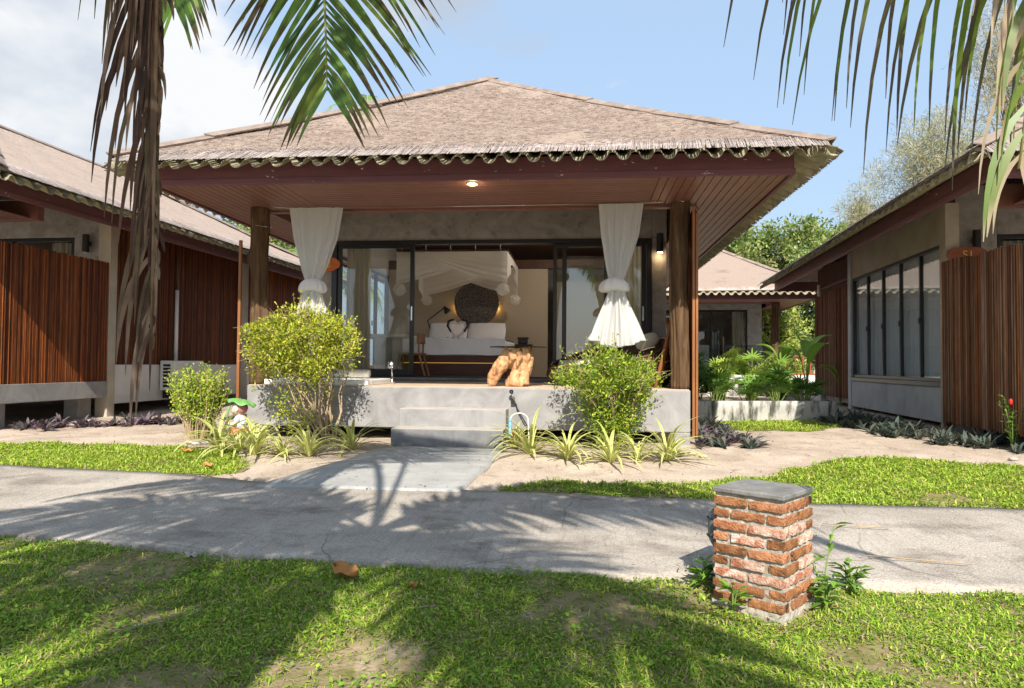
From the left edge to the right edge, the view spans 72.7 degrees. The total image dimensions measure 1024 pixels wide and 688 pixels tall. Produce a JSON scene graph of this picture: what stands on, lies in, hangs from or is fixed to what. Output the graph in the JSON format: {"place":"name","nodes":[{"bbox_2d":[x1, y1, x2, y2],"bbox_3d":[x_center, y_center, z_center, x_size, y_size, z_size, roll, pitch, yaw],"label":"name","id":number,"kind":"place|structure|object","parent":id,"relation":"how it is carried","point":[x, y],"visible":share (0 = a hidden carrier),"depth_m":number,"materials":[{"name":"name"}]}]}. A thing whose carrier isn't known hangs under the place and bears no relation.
{"place":"outdoors","nodes":[
{"label":"outdoors","id":0,"kind":"place"},
{"bbox_2d":[0,439,253,475],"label":"lawn grass","id":1,"kind":"structure","parent":0,"point":[66,452],"depth_m":7.62,"materials":[{"name":"green plant"}]},
{"bbox_2d":[0,534,1023,687],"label":"lawn grass","id":2,"kind":"structure","parent":0,"point":[37,650],"depth_m":3.34,"materials":[{"name":"green plant"}]},
{"bbox_2d":[333,561,357,576],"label":"dry leaf","id":3,"kind":"object","parent":2,"relation":"on","point":[342,567],"visible":1,"depth_m":4.08,"materials":[{"name":"orange plant"}]},
{"bbox_2d":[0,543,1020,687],"bbox_3d":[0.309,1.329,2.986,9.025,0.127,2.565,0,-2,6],"label":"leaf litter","id":4,"kind":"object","parent":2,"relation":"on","point":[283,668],"visible":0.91,"depth_m":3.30,"materials":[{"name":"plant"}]},
{"bbox_2d":[685,554,714,586],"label":"weed","id":5,"kind":"object","parent":2,"relation":"on","point":[705,571],"visible":0.94,"depth_m":3.92,"materials":[{"name":"green plant"}]},
{"bbox_2d":[716,578,753,612],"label":"weed","id":6,"kind":"object","parent":2,"relation":"on","point":[726,585],"visible":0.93,"depth_m":3.55,"materials":[{"name":"green plant"}]},
{"bbox_2d":[678,563,884,637],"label":"leaf litter","id":7,"kind":"object","parent":2,"relation":"on","point":[786,631],"visible":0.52,"depth_m":3.43,"materials":[{"name":"plant"}]},
{"bbox_2d":[807,574,848,609],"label":"weed","id":8,"kind":"object","parent":2,"relation":"on","point":[826,588],"visible":0.94,"depth_m":3.61,"materials":[{"name":"green plant"}]},
{"bbox_2d":[828,557,872,595],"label":"weed","id":9,"kind":"object","parent":2,"relation":"on","point":[856,575],"visible":0.92,"depth_m":3.87,"materials":[{"name":"green plant"}]},
{"bbox_2d":[0,464,1023,595],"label":"path","id":10,"kind":"structure","parent":0,"point":[474,528],"depth_m":4.99,"materials":[{"name":"concrete"}]},
{"bbox_2d":[861,555,970,564],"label":"twig","id":11,"kind":"object","parent":10,"relation":"on","point":[916,559],"visible":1,"depth_m":4.28,"materials":[{"name":"brown wood"}]},
{"bbox_2d":[0,364,1023,687],"bbox_3d":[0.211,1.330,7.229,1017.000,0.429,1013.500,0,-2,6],"label":"ground","id":12,"kind":"structure","parent":0,"point":[514,466],"depth_m":8.32,"materials":[{"name":"beige sand"}]},
{"bbox_2d":[0,124,346,427],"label":"bungalow","id":13,"kind":"object","parent":12,"relation":"on","point":[59,295],"visible":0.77,"depth_m":11.98,"materials":[{"name":"paint"}]},
{"bbox_2d":[0,238,74,254],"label":"glass door","id":14,"kind":"structure","parent":13,"relation":"in","point":[32,240],"depth_m":12.27,"materials":[{"name":"black metal"}]},
{"bbox_2d":[82,234,90,252],"bbox_3d":[-7.365,-1.736,12.059,0.110,0.313,0.155,0,-2,8],"label":"wall lamp","id":15,"kind":"object","parent":13,"relation":"attached to","point":[86,243],"visible":1,"depth_m":12.00,"materials":[{"name":"black metal"}]},
{"bbox_2d":[160,360,203,397],"bbox_3d":[-6.510,0.690,13.770,0.325,0.720,0.996,0,-2,8],"label":"air conditioner","id":16,"kind":"object","parent":13,"relation":"attached to","point":[165,366],"visible":0.34,"depth_m":13.33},
{"bbox_2d":[166,362,233,439],"bbox_3d":[-4.099,0.749,9.158,0.838,1.049,0.874,2,-2,-32],"label":"garden bush","id":17,"kind":"object","parent":12,"relation":"on","point":[202,399],"visible":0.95,"depth_m":9.04,"materials":[{"name":"green plant"}]},
{"bbox_2d":[169,411,270,457],"bbox_3d":[-3.479,1.063,8.277,1.108,0.544,1.366,0,-2,6],"label":"spider plant","id":18,"kind":"object","parent":12,"relation":"on","point":[212,429],"visible":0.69,"depth_m":8.21,"materials":[{"name":"green plant"}]},
{"bbox_2d":[183,413,292,462],"bbox_3d":[-3.122,1.075,8.093,0.988,0.599,1.342,-1,-2,43],"label":"spider plant","id":19,"kind":"object","parent":12,"relation":"on","point":[237,447],"visible":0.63,"depth_m":8.02,"materials":[{"name":"green plant"}]},
{"bbox_2d":[225,398,255,442],"bbox_3d":[-3.470,0.983,8.883,0.402,0.585,0.315,0,-2,6],"label":"garden statue","id":20,"kind":"object","parent":12,"relation":"on","point":[239,406],"visible":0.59,"depth_m":8.82,"materials":[{"name":"ceramic"}]},
{"bbox_2d":[191,204,295,252],"bbox_3d":[-10.015,-1.627,26.078,4.661,7.413,3.578,-1,-2,33],"label":"broadleaf tree","id":21,"kind":"object","parent":12,"relation":"on","point":[274,241],"visible":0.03,"depth_m":25.80,"materials":[{"name":"green plant"}]},
{"bbox_2d":[205,414,301,454],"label":"spider plant","id":22,"kind":"object","parent":12,"relation":"on","point":[253,439],"visible":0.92,"depth_m":7.84,"materials":[{"name":"green plant"}]},
{"bbox_2d":[248,427,307,462],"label":"spider plant","id":23,"kind":"object","parent":12,"relation":"on","point":[280,448],"visible":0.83,"depth_m":7.81,"materials":[{"name":"green plant"}]},
{"bbox_2d":[235,290,365,443],"bbox_3d":[-2.638,0.317,8.681,1.609,1.949,1.350,1,-2,-15],"label":"garden bush","id":24,"kind":"object","parent":12,"relation":"on","point":[323,348],"visible":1,"depth_m":8.51,"materials":[{"name":"green plant"}]},
{"bbox_2d":[258,420,358,463],"bbox_3d":[-2.304,1.106,7.829,1.159,0.461,0.940,1,-2,-22],"label":"spider plant","id":25,"kind":"object","parent":12,"relation":"on","point":[309,447],"visible":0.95,"depth_m":7.81,"materials":[{"name":"green plant"}]},
{"bbox_2d":[315,411,395,456],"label":"spider plant","id":26,"kind":"object","parent":12,"relation":"on","point":[352,437],"visible":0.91,"depth_m":8.20,"materials":[{"name":"green plant"}]},
{"bbox_2d":[342,273,383,322],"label":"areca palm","id":27,"kind":"object","parent":12,"relation":"on","point":[378,301],"visible":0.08,"depth_m":27.02,"materials":[{"name":"green plant"}]},
{"bbox_2d":[255,446,503,491],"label":"walkway","id":28,"kind":"structure","parent":12,"relation":"on","point":[464,467],"depth_m":6.93,"materials":[{"name":"concrete"}]},
{"bbox_2d":[101,76,843,447],"bbox_3d":[-0.041,-1.465,13.865,8.360,6.042,12.797,0,-2,6],"label":"bungalow","id":29,"kind":"object","parent":12,"relation":"on","point":[501,164],"visible":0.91,"depth_m":9.01,"materials":[{"name":"wood"}]},
{"bbox_2d":[264,377,390,385],"bbox_3d":[-2.580,0.534,10.029,1.440,0.075,1.330,0,-2,6],"label":"bathtub","id":30,"kind":"object","parent":29,"relation":"on","point":[363,381],"visible":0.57,"depth_m":9.42,"materials":[{"name":"white ceramic"}]},
{"bbox_2d":[325,369,370,377],"bbox_3d":[-2.555,0.447,10.577,0.820,0.124,0.124,0,-2,6],"label":"towel roll","id":31,"kind":"object","parent":30,"relation":"on","point":[358,373],"visible":0.5,"depth_m":10.51,"materials":[{"name":"white fabric"}]},
{"bbox_2d":[325,257,339,271],"bbox_3d":[-3.139,-1.343,11.780,0.480,0.250,0.031,0,-2,6],"label":"number sign","id":32,"kind":"object","parent":29,"relation":"attached to","point":[334,264],"visible":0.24,"depth_m":11.76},
{"bbox_2d":[341,257,388,367],"bbox_3d":[-3.021,-0.539,14.015,0.110,2.048,3.546,0,-2,6],"label":"window","id":33,"kind":"structure","parent":29,"relation":"in","point":[376,274],"depth_m":14.86,"materials":[{"name":"black metal"}]},
{"bbox_2d":[337,245,414,375],"bbox_3d":[-2.297,-0.574,11.717,1.325,2.196,0.060,0,-2,6],"label":"sliding door","id":34,"kind":"structure","parent":29,"relation":"in","point":[410,372],"depth_m":11.67,"materials":[{"name":"black metal"}]},
{"bbox_2d":[370,334,416,368],"bbox_3d":[-2.413,0.245,13.856,0.950,0.820,1.700,0,-2,6],"label":"desk","id":35,"kind":"object","parent":29,"relation":"on","point":[387,347],"visible":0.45,"depth_m":13.07,"materials":[{"name":"clear glass"}]},
{"bbox_2d":[396,333,429,375],"bbox_3d":[-1.750,0.220,12.343,0.561,0.804,0.420,0,-2,6],"label":"chair","id":36,"kind":"object","parent":29,"relation":"on","point":[420,338],"visible":0.88,"depth_m":12.18,"materials":[{"name":"brown wood"}]},
{"bbox_2d":[392,245,520,305],"bbox_3d":[-1.010,-1.337,13.812,2.195,0.983,2.361,0,-2,6],"label":"bed canopy","id":37,"kind":"object","parent":29,"relation":"hanging from","point":[445,270],"visible":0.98,"depth_m":12.81,"materials":[{"name":"white fabric"}]},
{"bbox_2d":[401,338,514,376],"bbox_3d":[-0.959,0.280,13.771,1.960,0.730,2.220,0,-2,6],"label":"bed","id":38,"kind":"object","parent":29,"relation":"on","point":[442,355],"visible":0.81,"depth_m":12.69,"materials":[{"name":"white wood"}]},
{"bbox_2d":[430,323,466,338],"bbox_3d":[-1.344,-0.250,14.719,0.799,0.408,0.258,0,-2,6],"label":"pillow","id":39,"kind":"object","parent":38,"relation":"on","point":[439,330],"visible":0.6,"depth_m":14.65,"materials":[{"name":"white fabric"}]},
{"bbox_2d":[447,319,457,338],"bbox_3d":[-1.166,-0.283,13.848,0.253,0.434,0.172,0,-2,6],"label":"towel swan","id":40,"kind":"object","parent":38,"relation":"on","point":[450,329],"visible":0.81,"depth_m":13.78,"materials":[{"name":"white fabric"}]},
{"bbox_2d":[457,319,468,338],"bbox_3d":[-0.974,-0.281,13.829,0.253,0.434,0.172,0,-2,6],"label":"towel swan","id":41,"kind":"object","parent":38,"relation":"on","point":[466,326],"visible":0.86,"depth_m":13.75,"materials":[{"name":"white fabric"}]},
{"bbox_2d":[468,323,505,338],"bbox_3d":[-0.528,-0.246,14.638,0.799,0.408,0.258,0,-2,6],"label":"pillow","id":42,"kind":"object","parent":38,"relation":"on","point":[488,330],"visible":0.79,"depth_m":14.56,"materials":[{"name":"white fabric"}]},
{"bbox_2d":[274,202,661,207],"bbox_3d":[-0.621,-1.857,9.280,5.501,0.054,0.038,0,-2,6],"label":"curtain wire","id":43,"kind":"object","parent":29,"relation":"attached to","point":[460,206],"visible":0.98,"depth_m":9.27,"materials":[{"name":"silver metal"}]},
{"bbox_2d":[290,207,342,343],"bbox_3d":[-2.690,-0.922,9.445,0.804,1.862,0.401,0,-2,6],"label":"curtain","id":44,"kind":"object","parent":43,"relation":"hanging from","point":[316,233],"visible":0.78,"depth_m":9.42,"materials":[{"name":"white fabric"}]},
{"bbox_2d":[587,203,645,347],"bbox_3d":[1.354,-0.887,9.043,0.759,1.877,0.396,0,-2,6],"label":"curtain","id":45,"kind":"object","parent":43,"relation":"hanging from","point":[620,224],"visible":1,"depth_m":9.00,"materials":[{"name":"white fabric"}]},
{"bbox_2d":[454,283,498,323],"bbox_3d":[-0.780,-0.899,15.301,0.990,0.990,0.049,0,-2,6],"label":"wall disc","id":46,"kind":"object","parent":29,"relation":"attached to","point":[474,303],"depth_m":15.28,"materials":[{"name":"brown wicker"}]},
{"bbox_2d":[487,346,546,386],"bbox_3d":[0.070,0.312,9.505,0.805,0.553,0.624,0,-2,6],"label":"driftwood table","id":47,"kind":"object","parent":29,"relation":"on","point":[518,361],"visible":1,"depth_m":9.36,"materials":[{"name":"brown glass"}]},
{"bbox_2d":[553,244,607,361],"bbox_3d":[1.118,-0.554,11.427,0.890,2.196,0.060,0,-2,6],"label":"sliding door","id":48,"kind":"structure","parent":29,"relation":"in","point":[555,246],"depth_m":11.46,"materials":[{"name":"black metal"}]},
{"bbox_2d":[562,242,645,357],"bbox_3d":[1.491,-0.553,11.339,1.350,2.196,0.060,0,-2,6],"label":"sliding door","id":49,"kind":"structure","parent":29,"relation":"in","point":[564,245],"depth_m":11.38,"materials":[{"name":"black metal"}]},
{"bbox_2d":[546,337,670,385],"bbox_3d":[1.444,0.240,10.255,1.873,0.720,1.473,0,-2,6],"label":"daybed","id":50,"kind":"object","parent":29,"relation":"on","point":[657,349],"visible":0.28,"depth_m":10.10,"materials":[{"name":"wicker"}]},
{"bbox_2d":[636,333,659,349],"bbox_3d":[2.018,-0.037,10.357,0.357,0.264,0.135,0,-2,6],"label":"pillow","id":51,"kind":"object","parent":50,"relation":"on","point":[653,340],"visible":0.82,"depth_m":10.31,"materials":[{"name":"grey fabric"}]},
{"bbox_2d":[657,233,663,252],"bbox_3d":[2.377,-1.619,11.194,0.110,0.313,0.155,0,-2,6],"label":"wall lamp","id":52,"kind":"object","parent":29,"relation":"attached to","point":[660,239],"visible":1,"depth_m":11.13,"materials":[{"name":"black metal"}]},
{"bbox_2d":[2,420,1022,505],"bbox_3d":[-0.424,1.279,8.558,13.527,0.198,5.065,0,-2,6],"label":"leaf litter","id":53,"kind":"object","parent":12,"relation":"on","point":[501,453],"visible":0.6,"depth_m":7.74,"materials":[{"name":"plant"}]},
{"bbox_2d":[484,420,544,447],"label":"spider plant","id":54,"kind":"object","parent":12,"relation":"on","point":[514,436],"visible":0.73,"depth_m":8.40,"materials":[{"name":"green plant"}]},
{"bbox_2d":[508,413,528,447],"bbox_3d":[0.090,1.065,8.559,0.267,0.442,0.047,0,-2,6],"label":"water pipe","id":55,"kind":"object","parent":12,"relation":"on","point":[510,424],"visible":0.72,"depth_m":8.56,"materials":[{"name":"white plastic"}]},
{"bbox_2d":[483,406,582,460],"bbox_3d":[0.193,1.053,8.089,1.203,0.618,1.239,1,-2,-17],"label":"spider plant","id":56,"kind":"object","parent":12,"relation":"on","point":[530,447],"visible":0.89,"depth_m":7.98,"materials":[{"name":"green plant"}]},
{"bbox_2d":[78,0,1023,423],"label":"coconut palm","id":57,"kind":"object","parent":12,"relation":"on","point":[144,28],"visible":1,"depth_m":3.19,"materials":[{"name":"green plant"}]},
{"bbox_2d":[524,422,603,461],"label":"spider plant","id":58,"kind":"object","parent":12,"relation":"on","point":[567,447],"visible":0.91,"depth_m":7.68,"materials":[{"name":"green plant"}]},
{"bbox_2d":[574,420,643,471],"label":"spider plant","id":59,"kind":"object","parent":12,"relation":"on","point":[612,454],"visible":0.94,"depth_m":7.51,"materials":[{"name":"green plant"}]},
{"bbox_2d":[548,332,671,447],"bbox_3d":[1.159,0.586,8.343,1.532,1.453,1.206,0,-2,6],"label":"garden bush","id":60,"kind":"object","parent":12,"relation":"on","point":[632,377],"visible":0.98,"depth_m":8.16,"materials":[{"name":"green plant"}]},
{"bbox_2d":[601,431,679,460],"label":"spider plant","id":61,"kind":"object","parent":12,"relation":"on","point":[637,455],"visible":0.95,"depth_m":7.66,"materials":[{"name":"green plant"}]},
{"bbox_2d":[621,416,715,463],"bbox_3d":[1.763,1.080,7.725,1.162,0.579,1.128,2,-2,-45],"label":"spider plant","id":62,"kind":"object","parent":12,"relation":"on","point":[672,450],"visible":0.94,"depth_m":7.70,"materials":[{"name":"green plant"}]},
{"bbox_2d":[710,431,727,447],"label":"purple plant","id":63,"kind":"object","parent":12,"relation":"on","point":[721,443],"visible":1,"depth_m":8.57,"materials":[{"name":"green plant"}]},
{"bbox_2d":[666,250,816,390],"bbox_3d":[7.187,-1.193,27.931,9.193,5.725,12.688,0,-2,9],"label":"bungalow","id":64,"kind":"object","parent":12,"relation":"on","point":[733,297],"visible":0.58,"depth_m":23.38,"materials":[{"name":"wood"}]},
{"bbox_2d":[666,310,746,373],"bbox_3d":[6.127,-0.086,25.677,4.900,2.325,0.110,0,-2,9],"label":"glass door","id":65,"kind":"structure","parent":64,"relation":"in","point":[711,311],"depth_m":25.39,"materials":[{"name":"black metal"}]},
{"bbox_2d":[724,228,773,263],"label":"broadleaf tree","id":66,"kind":"object","parent":12,"relation":"on","point":[749,233],"visible":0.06,"depth_m":35.05,"materials":[{"name":"green plant"}]},
{"bbox_2d":[736,432,769,448],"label":"purple plant","id":67,"kind":"object","parent":12,"relation":"on","point":[748,446],"visible":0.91,"depth_m":8.50,"materials":[{"name":"green plant"}]},
{"bbox_2d":[496,454,1023,508],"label":"lawn grass","id":68,"kind":"structure","parent":12,"relation":"on","point":[982,469],"depth_m":6.47,"materials":[{"name":"green plant"}]},
{"bbox_2d":[711,478,814,625],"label":"brick pillar","id":69,"kind":"structure","parent":12,"relation":"on","point":[763,537],"depth_m":3.59,"materials":[{"name":"red brick"}]},
{"bbox_2d":[706,506,716,546],"bbox_3d":[1.115,0.999,3.824,0.082,0.230,0.140,-1,-2,44],"label":"bulkhead lamp","id":70,"kind":"object","parent":69,"relation":"attached to","point":[711,516],"visible":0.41,"depth_m":3.78,"materials":[{"name":"grey metal"}]},
{"bbox_2d":[698,384,835,421],"bbox_3d":[4.339,1.081,13.075,3.150,0.680,3.306,0,-2,6],"label":"planter","id":71,"kind":"object","parent":12,"relation":"on","point":[732,406],"visible":0.51,"depth_m":11.73,"materials":[{"name":"grey concrete"}]},
{"bbox_2d":[698,351,714,393],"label":"fan palm","id":72,"kind":"object","parent":71,"relation":"in","point":[701,355],"visible":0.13,"depth_m":12.55,"materials":[{"name":"green plant"}]},
{"bbox_2d":[698,367,744,400],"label":"fan palm","id":73,"kind":"object","parent":71,"relation":"in","point":[714,385],"visible":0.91,"depth_m":12.17,"materials":[{"name":"green plant"}]},
{"bbox_2d":[703,347,747,400],"bbox_3d":[3.906,0.505,12.879,0.860,1.079,0.991,0,-2,28],"label":"fan palm","id":74,"kind":"object","parent":71,"relation":"in","point":[724,363],"visible":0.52,"depth_m":12.69,"materials":[{"name":"green plant"}]},
{"bbox_2d":[731,348,777,400],"bbox_3d":[4.460,0.553,12.917,0.946,0.996,0.865,-1,-2,38],"label":"fan palm","id":75,"kind":"object","parent":71,"relation":"in","point":[743,361],"visible":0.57,"depth_m":12.85,"materials":[{"name":"green plant"}]},
{"bbox_2d":[731,371,779,400],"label":"fan palm","id":76,"kind":"object","parent":71,"relation":"in","point":[751,386],"visible":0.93,"depth_m":12.10,"materials":[{"name":"green plant"}]},
{"bbox_2d":[747,364,805,400],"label":"fan palm","id":77,"kind":"object","parent":71,"relation":"in","point":[778,386],"visible":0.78,"depth_m":12.23,"materials":[{"name":"green plant"}]},
{"bbox_2d":[757,344,801,396],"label":"banana plant","id":78,"kind":"object","parent":71,"relation":"on","point":[786,351],"visible":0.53,"depth_m":13.85,"materials":[{"name":"green plant"}]},
{"bbox_2d":[759,355,806,400],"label":"fan palm","id":79,"kind":"object","parent":71,"relation":"in","point":[778,362],"visible":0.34,"depth_m":12.92,"materials":[{"name":"green plant"}]},
{"bbox_2d":[777,335,831,395],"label":"banana plant","id":80,"kind":"object","parent":71,"relation":"on","point":[811,349],"visible":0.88,"depth_m":13.23,"materials":[{"name":"green plant"}]},
{"bbox_2d":[780,374,832,400],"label":"fan palm","id":81,"kind":"object","parent":71,"relation":"in","point":[814,388],"visible":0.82,"depth_m":12.37,"materials":[{"name":"green plant"}]},
{"bbox_2d":[700,418,841,431],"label":"lawn grass","id":82,"kind":"structure","parent":12,"relation":"on","point":[790,425],"depth_m":11.02,"materials":[{"name":"green plant"}]},
{"bbox_2d":[743,304,812,373],"bbox_3d":[9.959,0.282,26.696,2.875,3.984,2.538,0,-2,6],"label":"broadleaf tree","id":83,"kind":"object","parent":12,"relation":"on","point":[786,337],"visible":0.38,"depth_m":26.23,"materials":[{"name":"green plant"}]},
{"bbox_2d":[728,208,833,321],"bbox_3d":[14.027,-2.104,34.591,6.814,9.255,5.249,0,-2,6],"label":"broadleaf tree","id":84,"kind":"object","parent":12,"relation":"on","point":[774,239],"visible":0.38,"depth_m":34.20,"materials":[{"name":"green plant"}]},
{"bbox_2d":[764,240,814,373],"bbox_3d":[12.250,-1.051,28.442,5.870,6.779,4.862,0,-2,6],"label":"broadleaf tree","id":85,"kind":"object","parent":12,"relation":"on","point":[809,313],"visible":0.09,"depth_m":27.74,"materials":[{"name":"green plant"}]},
{"bbox_2d":[803,217,846,241],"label":"broadleaf tree","id":86,"kind":"object","parent":12,"relation":"on","point":[838,230],"visible":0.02,"depth_m":35.03,"materials":[{"name":"green plant"}]},
{"bbox_2d":[818,364,840,404],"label":"banana plant","id":87,"kind":"object","parent":12,"relation":"on","point":[833,368],"visible":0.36,"depth_m":16.75,"materials":[{"name":"green plant"}]},
{"bbox_2d":[821,411,838,424],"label":"purple plant","id":88,"kind":"object","parent":12,"relation":"on","point":[833,419],"visible":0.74,"depth_m":11.24,"materials":[{"name":"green plant"}]},
{"bbox_2d":[812,522,853,582],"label":"weed","id":89,"kind":"object","parent":12,"relation":"on","point":[830,545],"visible":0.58,"depth_m":3.94,"materials":[{"name":"green plant"}]},
{"bbox_2d":[829,172,900,230],"bbox_3d":[18.799,-3.231,37.319,4.353,11.740,3.910,2,-2,-37],"label":"casuarina tree","id":90,"kind":"object","parent":12,"relation":"on","point":[859,210],"visible":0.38,"depth_m":36.96,"materials":[{"name":"green plant"}]},
{"bbox_2d":[757,116,1023,437],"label":"bungalow","id":91,"kind":"object","parent":12,"relation":"on","point":[913,319],"visible":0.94,"depth_m":11.15,"materials":[{"name":"wood"}]},
{"bbox_2d":[852,245,939,381],"bbox_3d":[7.218,-0.427,13.238,0.100,2.188,4.636,0,-2,10],"label":"window","id":92,"kind":"structure","parent":91,"relation":"in","point":[920,255],"depth_m":13.00,"materials":[{"name":"black metal"}]},
{"bbox_2d":[947,247,987,258],"bbox_3d":[6.964,-1.356,10.635,0.580,0.260,0.031,0,-2,10],"label":"number sign","id":93,"kind":"object","parent":91,"relation":"attached to","point":[961,252],"visible":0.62,"depth_m":10.63,"materials":[{"name":"brown wood"}]},
{"bbox_2d":[972,229,980,247],"bbox_3d":[7.168,-1.601,10.755,0.110,0.313,0.155,0,-2,10],"label":"wall lamp","id":94,"kind":"object","parent":91,"relation":"attached to","point":[976,238],"visible":0.82,"depth_m":10.69,"materials":[{"name":"black metal"}]},
{"bbox_2d":[997,234,1023,247],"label":"glass door","id":95,"kind":"structure","parent":91,"relation":"in","point":[1008,236],"depth_m":10.77,"materials":[{"name":"black metal"}]},
{"bbox_2d":[898,429,934,438],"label":"purple plant","id":96,"kind":"object","parent":12,"relation":"on","point":[919,435],"visible":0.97,"depth_m":9.66,"materials":[{"name":"green plant"}]},
{"bbox_2d":[857,101,999,209],"bbox_3d":[22.077,-4.944,36.364,6.971,15.163,7.009,0,-2,6],"label":"casuarina tree","id":97,"kind":"object","parent":12,"relation":"on","point":[921,158],"visible":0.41,"depth_m":35.68,"materials":[{"name":"green plant"}]},
{"bbox_2d":[955,430,979,446],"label":"purple plant","id":98,"kind":"object","parent":12,"relation":"on","point":[967,442],"visible":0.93,"depth_m":8.73,"materials":[{"name":"green plant"}]},
{"bbox_2d":[943,0,1023,142],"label":"casuarina tree","id":99,"kind":"object","parent":12,"relation":"on","point":[988,79],"visible":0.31,"depth_m":36.16,"materials":[{"name":"green plant"}]},
{"bbox_2d":[973,434,1000,448],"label":"purple plant","id":100,"kind":"object","parent":12,"relation":"on","point":[987,440],"visible":0.88,"depth_m":8.60,"materials":[{"name":"green plant"}]},
{"bbox_2d":[997,394,1023,450],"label":"weed","id":101,"kind":"object","parent":12,"relation":"on","point":[1011,434],"visible":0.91,"depth_m":8.51,"materials":[{"name":"green plant"}]},
{"bbox_2d":[1010,442,1023,453],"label":"purple plant","id":102,"kind":"object","parent":12,"relation":"on","point":[1016,447],"visible":0.96,"depth_m":8.25,"materials":[{"name":"green plant"}]},
{"bbox_2d":[0,0,1023,367],"label":"sky","id":103,"kind":"structure","parent":0,"point":[664,55],"materials":[{"name":"blue"}]},
{"bbox_2d":[654,318,670,387],"bbox_3d":[2.125,-0.004,9.515,0.346,1.211,0.315,0,-2,27],"label":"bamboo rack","id":104,"kind":"object","parent":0,"point":[661,366],"visible":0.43,"depth_m":9.42,"materials":[{"name":"brown wood"}]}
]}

